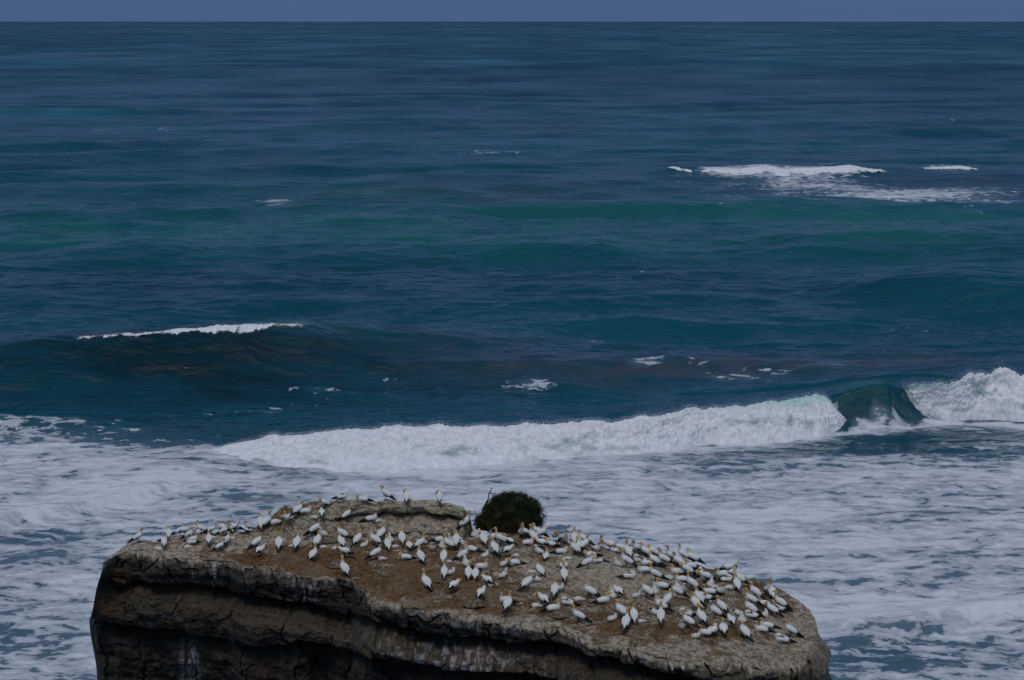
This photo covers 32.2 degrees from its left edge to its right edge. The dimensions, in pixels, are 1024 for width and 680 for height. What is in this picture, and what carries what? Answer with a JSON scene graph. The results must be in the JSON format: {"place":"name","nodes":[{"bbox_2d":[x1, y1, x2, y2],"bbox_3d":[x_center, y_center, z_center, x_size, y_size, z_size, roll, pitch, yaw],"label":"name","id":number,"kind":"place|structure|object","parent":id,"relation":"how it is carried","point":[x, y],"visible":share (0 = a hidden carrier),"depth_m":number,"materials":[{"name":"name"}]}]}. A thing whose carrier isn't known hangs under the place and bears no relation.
{"place":"outdoors","nodes":[
{"label":"outdoors","id":0,"kind":"place"},
{"bbox_2d":[0,22,1023,679],"bbox_3d":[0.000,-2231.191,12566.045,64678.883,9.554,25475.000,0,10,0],"label":"sea","id":1,"kind":"structure","parent":0,"point":[422,224],"depth_m":328.99,"materials":[{"name":"liquid"}]},
{"bbox_2d":[76,320,306,337],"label":"breaker","id":2,"kind":"object","parent":1,"relation":"in","point":[246,327],"visible":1,"depth_m":253.68,"materials":[{"name":"liquid"}]},
{"bbox_2d":[89,498,831,679],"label":"rock stack","id":3,"kind":"object","parent":1,"relation":"in","point":[175,609],"visible":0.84,"depth_m":58.41,"materials":[{"name":"stone"}]},
{"bbox_2d":[127,527,142,542],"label":"gannet","id":4,"kind":"object","parent":3,"relation":"on","point":[137,536],"visible":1,"depth_m":61.62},
{"bbox_2d":[246,532,264,549],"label":"gannet","id":5,"kind":"object","parent":3,"relation":"on","point":[256,541],"visible":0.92,"depth_m":61.06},
{"bbox_2d":[256,512,263,531],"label":"gannet","id":6,"kind":"object","parent":3,"relation":"on","point":[260,520],"visible":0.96,"depth_m":63.26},
{"bbox_2d":[257,510,272,529],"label":"gannet","id":7,"kind":"object","parent":3,"relation":"on","point":[267,520],"visible":1,"depth_m":63.31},
{"bbox_2d":[275,532,282,551],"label":"gannet","id":8,"kind":"object","parent":3,"relation":"on","point":[278,541],"visible":1,"depth_m":61.10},
{"bbox_2d":[293,532,300,550],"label":"gannet","id":9,"kind":"object","parent":3,"relation":"on","point":[296,541],"visible":1,"depth_m":61.04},
{"bbox_2d":[303,519,320,535],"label":"gannet","id":10,"kind":"object","parent":3,"relation":"on","point":[314,528],"visible":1,"depth_m":61.69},
{"bbox_2d":[307,542,317,559],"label":"gannet","id":11,"kind":"object","parent":3,"relation":"on","point":[313,553],"visible":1,"depth_m":59.81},
{"bbox_2d":[312,530,321,549],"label":"gannet","id":12,"kind":"object","parent":3,"relation":"on","point":[317,538],"visible":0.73,"depth_m":61.14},
{"bbox_2d":[322,535,336,542],"bbox_3d":[-6.338,6.894,61.659,0.606,0.178,0.524,-2,11,-13],"label":"nest mound","id":13,"kind":"object","parent":3,"relation":"on","point":[330,539],"visible":0.99,"depth_m":61.49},
{"bbox_2d":[335,522,352,539],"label":"gannet","id":14,"kind":"object","parent":3,"relation":"on","point":[343,532],"visible":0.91,"depth_m":61.81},
{"bbox_2d":[340,555,350,578],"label":"gannet","id":15,"kind":"object","parent":3,"relation":"on","point":[344,568],"visible":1,"depth_m":58.40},
{"bbox_2d":[335,546,355,555],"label":"gannet","id":16,"kind":"object","parent":3,"relation":"on","point":[345,550],"visible":0.98,"depth_m":59.85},
{"bbox_2d":[350,529,361,546],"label":"gannet","id":17,"kind":"object","parent":3,"relation":"on","point":[357,538],"visible":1,"depth_m":61.41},
{"bbox_2d":[356,494,374,501],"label":"gannet","id":18,"kind":"object","parent":3,"relation":"on","point":[362,498],"visible":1,"depth_m":62.86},
{"bbox_2d":[358,512,376,521],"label":"gannet","id":19,"kind":"object","parent":3,"relation":"on","point":[371,518],"visible":1,"depth_m":62.83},
{"bbox_2d":[364,544,382,559],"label":"gannet","id":20,"kind":"object","parent":3,"relation":"on","point":[375,552],"visible":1,"depth_m":59.67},
{"bbox_2d":[367,560,382,567],"bbox_3d":[-4.631,7.489,59.469,0.607,0.189,0.539,-3,11,-15],"label":"nest mound","id":21,"kind":"object","parent":3,"relation":"on","point":[374,564],"visible":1,"depth_m":59.33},
{"bbox_2d":[370,529,384,546],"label":"gannet","id":22,"kind":"object","parent":3,"relation":"on","point":[375,539],"visible":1,"depth_m":61.44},
{"bbox_2d":[376,521,385,538],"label":"gannet","id":23,"kind":"object","parent":3,"relation":"on","point":[381,532],"visible":0.81,"depth_m":62.34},
{"bbox_2d":[384,534,390,552],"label":"gannet","id":24,"kind":"object","parent":3,"relation":"on","point":[387,542],"visible":1,"depth_m":61.18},
{"bbox_2d":[380,485,395,499],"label":"gannet","id":25,"kind":"object","parent":3,"relation":"on","point":[386,493],"visible":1,"depth_m":62.86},
{"bbox_2d":[398,527,405,547],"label":"gannet","id":26,"kind":"object","parent":3,"relation":"on","point":[401,536],"visible":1,"depth_m":61.74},
{"bbox_2d":[403,488,409,504],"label":"gannet","id":27,"kind":"object","parent":3,"relation":"on","point":[406,495],"visible":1,"depth_m":62.84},
{"bbox_2d":[398,552,417,559],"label":"gannet","id":28,"kind":"object","parent":3,"relation":"on","point":[402,556],"visible":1,"depth_m":60.00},
{"bbox_2d":[410,532,425,550],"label":"gannet","id":29,"kind":"object","parent":3,"relation":"on","point":[421,541],"visible":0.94,"depth_m":61.04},
{"bbox_2d":[416,545,425,564],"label":"gannet","id":30,"kind":"object","parent":3,"relation":"on","point":[420,555],"visible":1,"depth_m":59.70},
{"bbox_2d":[421,568,432,591],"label":"gannet","id":31,"kind":"object","parent":3,"relation":"on","point":[426,581],"visible":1,"depth_m":56.64,"materials":[{"name":"white"}]},
{"bbox_2d":[430,589,448,596],"bbox_3d":[-2.286,8.006,56.271,0.636,0.178,0.538,0,10,0],"label":"nest mound","id":32,"kind":"object","parent":3,"relation":"on","point":[439,593],"visible":1,"depth_m":56.12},
{"bbox_2d":[440,545,447,565],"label":"gannet","id":33,"kind":"object","parent":3,"relation":"on","point":[443,554],"visible":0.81,"depth_m":59.44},
{"bbox_2d":[441,559,447,580],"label":"gannet","id":34,"kind":"object","parent":3,"relation":"on","point":[444,570],"visible":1,"depth_m":57.79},
{"bbox_2d":[440,534,458,549],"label":"gannet","id":35,"kind":"object","parent":3,"relation":"on","point":[449,543],"visible":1,"depth_m":61.07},
{"bbox_2d":[445,578,461,591],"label":"gannet","id":36,"kind":"object","parent":3,"relation":"on","point":[453,584],"visible":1,"depth_m":56.29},
{"bbox_2d":[451,544,468,560],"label":"gannet","id":37,"kind":"object","parent":3,"relation":"on","point":[460,554],"visible":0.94,"depth_m":59.55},
{"bbox_2d":[456,510,470,529],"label":"gannet","id":38,"kind":"object","parent":3,"relation":"on","point":[464,521],"visible":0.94,"depth_m":62.43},
{"bbox_2d":[465,561,471,580],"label":"gannet","id":39,"kind":"object","parent":3,"relation":"on","point":[468,571],"visible":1,"depth_m":57.75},
{"bbox_2d":[461,541,483,551],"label":"gannet","id":40,"kind":"object","parent":3,"relation":"on","point":[473,548],"visible":0.89,"depth_m":60.34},
{"bbox_2d":[463,597,485,607],"bbox_3d":[-1.166,8.137,55.254,0.756,0.215,0.635,0,10,0],"label":"nest mound","id":41,"kind":"object","parent":3,"relation":"on","point":[471,602],"visible":1,"depth_m":55.08,"materials":[{"name":"soil"}]},
{"bbox_2d":[472,564,478,580],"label":"gannet","id":42,"kind":"object","parent":3,"relation":"on","point":[475,572],"visible":1,"depth_m":57.79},
{"bbox_2d":[470,559,487,569],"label":"gannet","id":43,"kind":"object","parent":3,"relation":"on","point":[482,566],"visible":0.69,"depth_m":58.72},
{"bbox_2d":[475,585,486,599],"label":"gannet","id":44,"kind":"object","parent":3,"relation":"on","point":[480,592],"visible":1,"depth_m":55.44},
{"bbox_2d":[478,530,487,547],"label":"gannet","id":45,"kind":"object","parent":3,"relation":"on","point":[483,538],"visible":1,"depth_m":61.23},
{"bbox_2d":[480,574,495,584],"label":"gannet","id":46,"kind":"object","parent":3,"relation":"on","point":[488,579],"visible":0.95,"depth_m":56.87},
{"bbox_2d":[490,537,500,556],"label":"gannet","id":47,"kind":"object","parent":3,"relation":"on","point":[494,546],"visible":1,"depth_m":60.08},
{"bbox_2d":[492,527,512,545],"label":"gannet","id":48,"kind":"object","parent":3,"relation":"on","point":[500,537],"visible":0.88,"depth_m":61.15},
{"bbox_2d":[502,590,512,613],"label":"gannet","id":49,"kind":"object","parent":3,"relation":"on","point":[507,602],"visible":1,"depth_m":54.60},
{"bbox_2d":[472,488,547,532],"bbox_3d":[-0.101,6.076,63.901,2.902,1.634,2.190,0,10,0],"label":"shrub","id":50,"kind":"object","parent":3,"relation":"on","point":[505,511],"visible":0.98,"depth_m":63.43,"materials":[{"name":"green plant"}]},
{"bbox_2d":[507,557,527,565],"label":"gannet","id":51,"kind":"object","parent":3,"relation":"on","point":[513,562],"visible":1,"depth_m":59.30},
{"bbox_2d":[517,571,533,591],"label":"gannet","id":52,"kind":"object","parent":3,"relation":"on","point":[526,581],"visible":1,"depth_m":56.64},
{"bbox_2d":[535,558,546,577],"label":"gannet","id":53,"kind":"object","parent":3,"relation":"on","point":[540,570],"visible":0.98,"depth_m":58.17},
{"bbox_2d":[536,592,550,604],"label":"gannet","id":54,"kind":"object","parent":3,"relation":"on","point":[544,598],"visible":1,"depth_m":55.10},
{"bbox_2d":[539,599,561,611],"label":"gannet","id":55,"kind":"object","parent":3,"relation":"on","point":[553,607],"visible":1,"depth_m":54.45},
{"bbox_2d":[551,578,559,599],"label":"gannet","id":56,"kind":"object","parent":3,"relation":"on","point":[554,588],"visible":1,"depth_m":55.99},
{"bbox_2d":[549,546,567,554],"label":"gannet","id":57,"kind":"object","parent":3,"relation":"on","point":[561,551],"visible":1,"depth_m":60.67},
{"bbox_2d":[549,609,568,617],"bbox_3d":[1.431,8.317,54.093,0.632,0.171,0.553,0,10,0],"label":"nest mound","id":58,"kind":"object","parent":3,"relation":"on","point":[560,613],"visible":1,"depth_m":53.96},
{"bbox_2d":[560,561,567,583],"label":"gannet","id":59,"kind":"object","parent":3,"relation":"on","point":[564,573],"visible":1,"depth_m":57.46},
{"bbox_2d":[561,597,580,605],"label":"gannet","id":60,"kind":"object","parent":3,"relation":"on","point":[565,601],"visible":0.92,"depth_m":55.27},
{"bbox_2d":[567,538,583,555],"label":"gannet","id":61,"kind":"object","parent":3,"relation":"on","point":[575,547],"visible":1,"depth_m":60.64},
{"bbox_2d":[571,603,592,623],"bbox_3d":[2.065,8.257,53.595,0.739,0.611,0.229,0,10,13],"label":"gannet","id":62,"kind":"object","parent":3,"relation":"on","point":[579,615],"visible":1,"depth_m":53.55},
{"bbox_2d":[574,552,593,568],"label":"gannet","id":63,"kind":"object","parent":3,"relation":"on","point":[586,561],"visible":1,"depth_m":58.63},
{"bbox_2d":[580,579,601,598],"bbox_3d":[2.515,7.857,56.015,0.803,0.628,0.246,1,10,25],"label":"gannet","id":64,"kind":"object","parent":3,"relation":"on","point":[590,590],"visible":1,"depth_m":55.98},
{"bbox_2d":[590,635,608,643],"bbox_3d":[2.618,8.789,52.291,0.612,0.188,0.538,-3,11,-15],"label":"nest mound","id":65,"kind":"object","parent":3,"relation":"on","point":[599,639],"visible":1,"depth_m":52.16,"materials":[{"name":"soil"}]},
{"bbox_2d":[589,591,610,603],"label":"gannet","id":66,"kind":"object","parent":3,"relation":"on","point":[603,600],"visible":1,"depth_m":55.64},
{"bbox_2d":[614,599,631,619],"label":"gannet","id":67,"kind":"object","parent":3,"relation":"on","point":[620,609],"visible":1,"depth_m":53.47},
{"bbox_2d":[615,570,635,578],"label":"gannet","id":68,"kind":"object","parent":3,"relation":"on","point":[630,574],"visible":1,"depth_m":57.79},
{"bbox_2d":[622,607,629,632],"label":"gannet","id":69,"kind":"object","parent":3,"relation":"on","point":[625,621],"visible":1,"depth_m":52.80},
{"bbox_2d":[617,548,637,566],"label":"gannet","id":70,"kind":"object","parent":3,"relation":"on","point":[627,559],"visible":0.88,"depth_m":58.83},
{"bbox_2d":[624,538,633,560],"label":"gannet","id":71,"kind":"object","parent":3,"relation":"on","point":[628,550],"visible":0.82,"depth_m":59.84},
{"bbox_2d":[630,603,637,624],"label":"gannet","id":72,"kind":"object","parent":3,"relation":"on","point":[634,613],"visible":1,"depth_m":53.36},
{"bbox_2d":[628,637,648,646],"bbox_3d":[3.716,8.841,51.971,0.663,0.199,0.608,4,11,23],"label":"nest mound","id":73,"kind":"object","parent":3,"relation":"on","point":[636,641],"visible":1,"depth_m":51.84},
{"bbox_2d":[634,562,658,572],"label":"gannet","id":74,"kind":"object","parent":3,"relation":"on","point":[643,569],"visible":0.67,"depth_m":58.10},
{"bbox_2d":[641,579,655,597],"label":"gannet","id":75,"kind":"object","parent":3,"relation":"on","point":[646,589],"visible":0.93,"depth_m":55.42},
{"bbox_2d":[646,562,668,581],"bbox_3d":[4.679,7.463,57.196,0.758,0.657,0.242,-1,10,9],"label":"gannet","id":76,"kind":"object","parent":3,"relation":"on","point":[655,573],"visible":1,"depth_m":57.15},
{"bbox_2d":[649,550,666,566],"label":"gannet","id":77,"kind":"object","parent":3,"relation":"on","point":[655,559],"visible":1,"depth_m":59.04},
{"bbox_2d":[657,601,664,626],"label":"gannet","id":78,"kind":"object","parent":3,"relation":"on","point":[660,614],"visible":1,"depth_m":53.35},
{"bbox_2d":[654,577,670,588],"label":"gannet","id":79,"kind":"object","parent":3,"relation":"on","point":[662,585],"visible":0.85,"depth_m":56.89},
{"bbox_2d":[654,595,673,611],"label":"gannet","id":80,"kind":"object","parent":3,"relation":"on","point":[664,605],"visible":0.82,"depth_m":54.34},
{"bbox_2d":[656,547,676,565],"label":"gannet","id":81,"kind":"object","parent":3,"relation":"on","point":[664,558],"visible":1,"depth_m":59.01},
{"bbox_2d":[663,588,671,603],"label":"gannet","id":82,"kind":"object","parent":3,"relation":"on","point":[667,598],"visible":0.83,"depth_m":54.74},
{"bbox_2d":[667,564,690,574],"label":"gannet","id":83,"kind":"object","parent":3,"relation":"on","point":[678,570],"visible":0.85,"depth_m":58.70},
{"bbox_2d":[670,582,689,597],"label":"gannet","id":84,"kind":"object","parent":3,"relation":"on","point":[677,590],"visible":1,"depth_m":55.97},
{"bbox_2d":[676,543,694,561],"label":"gannet","id":85,"kind":"object","parent":3,"relation":"on","point":[683,553],"visible":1,"depth_m":59.72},
{"bbox_2d":[679,607,696,616],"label":"gannet","id":86,"kind":"object","parent":3,"relation":"on","point":[690,613],"visible":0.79,"depth_m":54.23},
{"bbox_2d":[679,562,699,576],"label":"gannet","id":87,"kind":"object","parent":3,"relation":"on","point":[685,567],"visible":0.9,"depth_m":58.55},
{"bbox_2d":[681,611,700,628],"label":"gannet","id":88,"kind":"object","parent":3,"relation":"on","point":[689,620],"visible":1,"depth_m":52.92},
{"bbox_2d":[683,570,703,591],"bbox_3d":[5.838,7.750,57.055,0.792,0.616,0.234,8,13,31],"label":"gannet","id":89,"kind":"object","parent":3,"relation":"on","point":[692,582],"visible":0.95,"depth_m":57.02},
{"bbox_2d":[686,547,705,563],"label":"gannet","id":90,"kind":"object","parent":3,"relation":"on","point":[693,556],"visible":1,"depth_m":59.69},
{"bbox_2d":[691,591,701,610],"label":"gannet","id":91,"kind":"object","parent":3,"relation":"on","point":[694,599],"visible":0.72,"depth_m":55.27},
{"bbox_2d":[692,586,707,607],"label":"gannet","id":92,"kind":"object","parent":3,"relation":"on","point":[699,595],"visible":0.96,"depth_m":55.58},
{"bbox_2d":[695,603,709,626],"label":"gannet","id":93,"kind":"object","parent":3,"relation":"on","point":[701,616],"visible":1,"depth_m":53.66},
{"bbox_2d":[696,570,718,582],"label":"gannet","id":94,"kind":"object","parent":3,"relation":"on","point":[707,575],"visible":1,"depth_m":57.94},
{"bbox_2d":[698,624,719,635],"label":"gannet","id":95,"kind":"object","parent":3,"relation":"on","point":[706,632],"visible":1,"depth_m":52.85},
{"bbox_2d":[702,584,724,594],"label":"gannet","id":96,"kind":"object","parent":3,"relation":"on","point":[711,591],"visible":0.94,"depth_m":57.07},
{"bbox_2d":[709,601,726,618],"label":"gannet","id":97,"kind":"object","parent":3,"relation":"on","point":[716,610],"visible":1,"depth_m":54.37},
{"bbox_2d":[719,617,727,635],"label":"gannet","id":98,"kind":"object","parent":3,"relation":"on","point":[723,627],"visible":1,"depth_m":53.37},
{"bbox_2d":[716,595,731,615],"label":"gannet","id":99,"kind":"object","parent":3,"relation":"on","point":[721,605],"visible":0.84,"depth_m":55.25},
{"bbox_2d":[715,574,732,581],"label":"gannet","id":100,"kind":"object","parent":3,"relation":"on","point":[728,578],"visible":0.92,"depth_m":58.67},
{"bbox_2d":[715,567,732,576],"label":"gannet","id":101,"kind":"object","parent":3,"relation":"on","point":[721,573],"visible":0.86,"depth_m":58.92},
{"bbox_2d":[719,563,737,571],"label":"gannet","id":102,"kind":"object","parent":3,"relation":"on","point":[728,567],"visible":0.93,"depth_m":59.35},
{"bbox_2d":[726,613,736,626],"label":"gannet","id":103,"kind":"object","parent":3,"relation":"on","point":[731,619],"visible":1,"depth_m":53.82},
{"bbox_2d":[733,573,740,593],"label":"gannet","id":104,"kind":"object","parent":3,"relation":"on","point":[737,583],"visible":1,"depth_m":57.76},
{"bbox_2d":[733,567,749,584],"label":"gannet","id":105,"kind":"object","parent":3,"relation":"on","point":[742,578],"visible":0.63,"depth_m":58.60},
{"bbox_2d":[738,620,753,641],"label":"gannet","id":106,"kind":"object","parent":3,"relation":"on","point":[745,631],"visible":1,"depth_m":53.25,"materials":[{"name":"white"}]},
{"bbox_2d":[742,587,763,606],"bbox_3d":[7.700,8.216,56.739,0.755,0.605,0.237,2,10,22],"label":"gannet","id":107,"kind":"object","parent":3,"relation":"on","point":[751,598],"visible":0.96,"depth_m":56.69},
{"bbox_2d":[742,597,764,616],"bbox_3d":[7.610,8.393,55.836,0.722,0.595,0.253,3,11,15],"label":"gannet","id":108,"kind":"object","parent":3,"relation":"on","point":[750,606],"visible":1,"depth_m":55.79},
{"bbox_2d":[745,610,765,618],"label":"gannet","id":109,"kind":"object","parent":3,"relation":"on","point":[750,614],"visible":1,"depth_m":55.59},
{"bbox_2d":[747,581,766,599],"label":"gannet","id":110,"kind":"object","parent":3,"relation":"on","point":[755,591],"visible":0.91,"depth_m":57.39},
{"bbox_2d":[751,621,776,632],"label":"gannet","id":111,"kind":"object","parent":3,"relation":"on","point":[761,628],"visible":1,"depth_m":54.28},
{"bbox_2d":[759,617,781,628],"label":"gannet","id":112,"kind":"object","parent":3,"relation":"on","point":[770,625],"visible":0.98,"depth_m":54.93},
{"bbox_2d":[768,577,775,599],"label":"gannet","id":113,"kind":"object","parent":3,"relation":"on","point":[770,592],"visible":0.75,"depth_m":58.14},
{"bbox_2d":[764,601,783,616],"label":"gannet","id":114,"kind":"object","parent":3,"relation":"on","point":[772,608],"visible":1,"depth_m":56.58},
{"bbox_2d":[772,590,792,610],"bbox_3d":[8.705,8.391,57.214,0.769,0.630,0.231,4,11,30],"label":"gannet","id":115,"kind":"object","parent":3,"relation":"on","point":[781,601],"visible":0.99,"depth_m":57.18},
{"bbox_2d":[775,633,797,642],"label":"gannet","id":116,"kind":"object","parent":3,"relation":"on","point":[780,638],"visible":1,"depth_m":54.02,"materials":[{"name":"white"}]},
{"bbox_2d":[783,619,804,637],"bbox_3d":[8.688,8.935,54.899,0.770,0.564,0.250,5,11,14],"label":"gannet","id":117,"kind":"object","parent":3,"relation":"on","point":[791,629],"visible":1,"depth_m":54.85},
{"bbox_2d":[210,390,845,472],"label":"breaker","id":118,"kind":"object","parent":1,"relation":"in","point":[393,448],"visible":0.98,"depth_m":208.62,"materials":[{"name":"liquid"}]},
{"bbox_2d":[702,165,883,177],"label":"breaker","id":119,"kind":"object","parent":1,"relation":"in","point":[841,169],"visible":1,"depth_m":574.56,"materials":[{"name":"liquid"}]},
{"bbox_2d":[924,166,978,169],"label":"breaker","id":120,"kind":"object","parent":1,"relation":"in","point":[957,167],"visible":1,"depth_m":590.83,"materials":[{"name":"liquid"}]},
{"bbox_2d":[901,358,1023,421],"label":"breaker","id":121,"kind":"object","parent":1,"relation":"in","point":[997,394],"visible":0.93,"depth_m":226.77,"materials":[{"name":"liquid"}]},
{"bbox_2d":[0,0,1023,21],"label":"sky","id":122,"kind":"structure","parent":0,"point":[10,10],"materials":[{"name":"blue"}]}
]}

